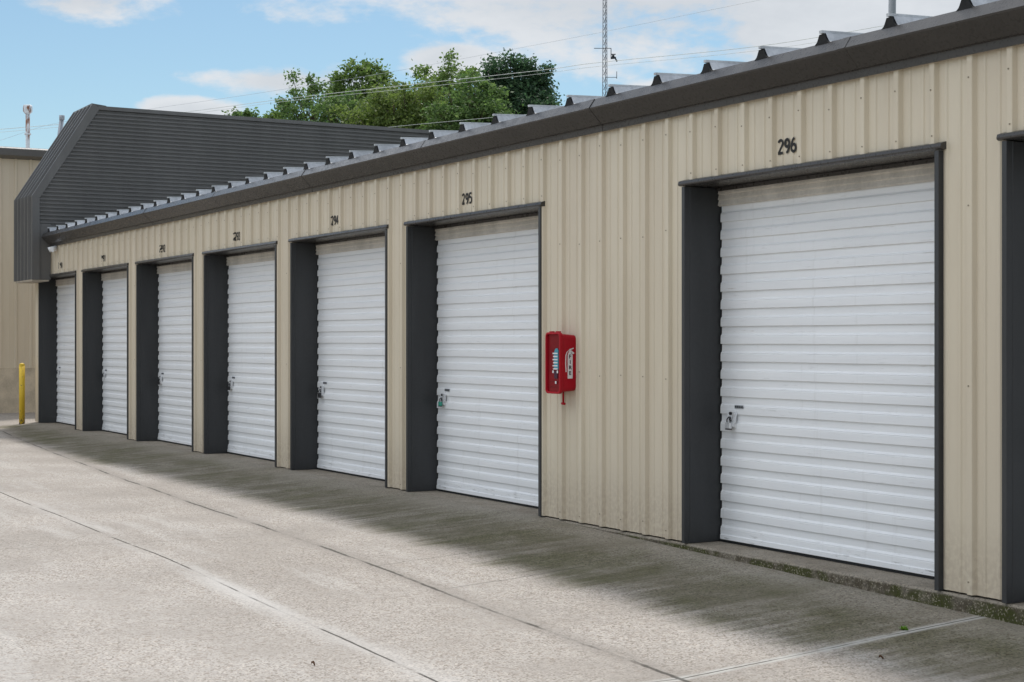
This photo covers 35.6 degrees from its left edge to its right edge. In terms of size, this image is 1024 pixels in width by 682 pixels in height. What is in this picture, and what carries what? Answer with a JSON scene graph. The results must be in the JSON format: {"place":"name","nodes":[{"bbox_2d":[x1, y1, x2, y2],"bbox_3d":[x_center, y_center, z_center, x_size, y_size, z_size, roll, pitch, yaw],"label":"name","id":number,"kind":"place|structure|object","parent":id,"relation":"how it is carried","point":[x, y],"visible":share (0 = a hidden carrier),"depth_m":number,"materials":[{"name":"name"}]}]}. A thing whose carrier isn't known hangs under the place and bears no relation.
{"place":"outdoors","nodes":[
{"label":"outdoors","id":0,"kind":"place"},
{"bbox_2d":[0,105,64,412],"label":"beige building","id":1,"kind":"structure","parent":0,"point":[18,165],"depth_m":33.99,"materials":[{"name":"beige paint"}]},
{"bbox_2d":[17,0,757,134],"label":"power line","id":2,"kind":"object","parent":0,"point":[431,64],"visible":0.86,"depth_m":45.00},
{"bbox_2d":[393,114,526,126],"bbox_3d":[-1.765,-6.071,44.000,12.942,1.420,0.008,0,0,0],"label":"power line","id":3,"kind":"object","parent":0,"point":[446,121],"visible":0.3,"depth_m":44.00,"materials":[{"name":"grey metal"}]},
{"bbox_2d":[0,0,960,148],"label":"sky","id":4,"kind":"structure","parent":0,"point":[58,57],"materials":[{"name":"blue"}]},
{"bbox_2d":[0,412,1023,681],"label":"pavement","id":5,"kind":"structure","parent":0,"point":[126,560],"depth_m":10.47,"materials":[{"name":"concrete"}]},
{"bbox_2d":[19,363,24,423],"bbox_3d":[-9.153,0.986,29.805,0.106,1.148,0.106,0,0,-30],"label":"bollard","id":6,"kind":"object","parent":5,"relation":"on","point":[21,393],"visible":1,"depth_m":29.77,"materials":[{"name":"yellow metal"}]},
{"bbox_2d":[14,0,1023,625],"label":"storage building","id":7,"kind":"structure","parent":5,"relation":"on","point":[802,268],"depth_m":12.72,"materials":[{"name":"beige paint"}]},
{"bbox_2d":[48,246,56,251],"bbox_3d":[-8.232,-1.649,28.593,0.131,0.120,0.303,0,0,-30],"label":"wall light","id":8,"kind":"object","parent":7,"relation":"attached to","point":[52,249],"visible":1,"depth_m":28.50,"materials":[{"name":"white plastic"}]},
{"bbox_2d":[56,278,74,425],"bbox_3d":[-7.892,0.183,28.779,0.054,2.688,2.583,0,0,-30],"label":"roll up door","id":9,"kind":"structure","parent":7,"relation":"in","point":[65,287],"depth_m":29.32,"materials":[{"name":"white paint"}]},
{"bbox_2d":[101,271,126,434],"bbox_3d":[-6.340,0.183,26.061,0.054,2.688,2.583,0,0,-30],"label":"roll up door","id":10,"kind":"structure","parent":7,"relation":"in","point":[114,285],"depth_m":26.53,"materials":[{"name":"white paint"}]},
{"bbox_2d":[157,262,191,446],"bbox_3d":[-4.788,0.183,23.343,0.054,2.688,2.583,0,0,-30],"label":"roll up door","id":11,"kind":"structure","parent":7,"relation":"in","point":[175,280],"depth_m":23.72,"materials":[{"name":"white paint"}]},
{"bbox_2d":[226,251,274,460],"bbox_3d":[-3.235,0.183,20.625,0.054,2.688,2.583,0,0,-30],"label":"roll up door","id":12,"kind":"structure","parent":7,"relation":"in","point":[251,281],"depth_m":20.95,"materials":[{"name":"white paint"}]},
{"bbox_2d":[316,236,384,480],"bbox_3d":[-1.683,0.183,17.907,0.054,2.688,2.583,0,0,-30],"label":"roll up door","id":13,"kind":"structure","parent":7,"relation":"in","point":[351,274],"depth_m":18.16,"materials":[{"name":"white paint"}]},
{"bbox_2d":[435,216,537,507],"bbox_3d":[-0.131,0.183,15.189,0.054,2.688,2.583,0,0,-30],"label":"roll up door","id":14,"kind":"structure","parent":7,"relation":"in","point":[487,273],"depth_m":15.35,"materials":[{"name":"white paint"}]},
{"bbox_2d":[545,331,575,404],"bbox_3d":[0.415,0.229,13.491,0.169,0.624,0.242,0,0,-30],"label":"fire extinguisher cabinet","id":15,"kind":"object","parent":7,"relation":"attached to","point":[560,362],"visible":1,"depth_m":13.41,"materials":[{"name":"red plastic"}]},
{"bbox_2d":[718,163,933,578],"bbox_3d":[2.227,0.183,11.061,0.054,2.688,2.583,0,0,-30],"label":"roll up door","id":16,"kind":"structure","parent":7,"relation":"in","point":[827,287],"depth_m":11.08,"materials":[{"name":"white paint"}]},
{"bbox_2d":[725,417,731,429],"bbox_3d":[1.633,0.619,12.027,0.027,0.098,0.059,0,0,-30],"label":"padlock","id":17,"kind":"object","parent":16,"relation":"attached to","point":[728,425],"visible":1,"depth_m":12.01,"materials":[{"name":"metal"}]},
{"label":"terrain","id":18,"kind":"structure","parent":0,"visible":0},
{"bbox_2d":[221,106,261,117],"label":"broadleaf tree","id":19,"kind":"object","parent":18,"relation":"on","point":[246,112],"visible":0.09,"depth_m":109.55,"materials":[{"name":"green plant"}]},
{"bbox_2d":[258,109,291,119],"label":"broadleaf tree","id":20,"kind":"object","parent":18,"relation":"on","point":[273,115],"visible":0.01,"depth_m":103.17,"materials":[{"name":"green plant"}]},
{"bbox_2d":[270,68,341,120],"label":"broadleaf tree","id":21,"kind":"object","parent":18,"relation":"on","point":[288,109],"visible":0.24,"depth_m":91.13,"materials":[{"name":"green plant"}]},
{"bbox_2d":[302,86,372,123],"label":"broadleaf tree","id":22,"kind":"object","parent":18,"relation":"on","point":[324,105],"visible":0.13,"depth_m":81.16,"materials":[{"name":"green plant"}]},
{"bbox_2d":[325,56,400,110],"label":"broadleaf tree","id":23,"kind":"object","parent":18,"relation":"on","point":[364,69],"visible":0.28,"depth_m":89.49,"materials":[{"name":"green plant"}]},
{"bbox_2d":[327,75,448,128],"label":"broadleaf tree","id":24,"kind":"object","parent":18,"relation":"on","point":[378,111],"visible":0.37,"depth_m":78.92,"materials":[{"name":"green plant"}]},
{"bbox_2d":[405,48,480,112],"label":"broadleaf tree","id":25,"kind":"object","parent":18,"relation":"on","point":[442,76],"visible":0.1,"depth_m":94.91,"materials":[{"name":"green plant"}]},
{"bbox_2d":[412,68,523,130],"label":"broadleaf tree","id":26,"kind":"object","parent":18,"relation":"on","point":[483,108],"visible":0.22,"depth_m":77.00,"materials":[{"name":"green plant"}]},
{"bbox_2d":[471,48,564,114],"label":"broadleaf tree","id":27,"kind":"object","parent":18,"relation":"on","point":[530,89],"visible":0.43,"depth_m":82.84,"materials":[{"name":"green plant"}]},
{"bbox_2d":[594,0,616,95],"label":"radio mast","id":28,"kind":"object","parent":18,"relation":"on","point":[605,48],"visible":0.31,"depth_m":89.97,"materials":[{"name":"grey metal"}]},
{"bbox_2d":[888,0,895,12],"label":"utility pole","id":29,"kind":"object","parent":18,"relation":"on","point":[891,6],"depth_m":49.84,"materials":[{"name":"grey metal"}]},
{"bbox_2d":[7,42,814,131],"bbox_3d":[-2.353,-7.318,44.000,32.942,3.914,0.008,0,0,0],"label":"power line","id":30,"kind":"object","parent":29,"relation":"attached to","point":[456,83],"visible":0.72,"depth_m":44.00,"materials":[{"name":"grey metal"}]},
{"bbox_2d":[0,25,883,129],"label":"power line","id":31,"kind":"object","parent":29,"relation":"attached to","point":[482,76],"visible":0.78,"depth_m":43.99,"materials":[{"name":"grey metal"}]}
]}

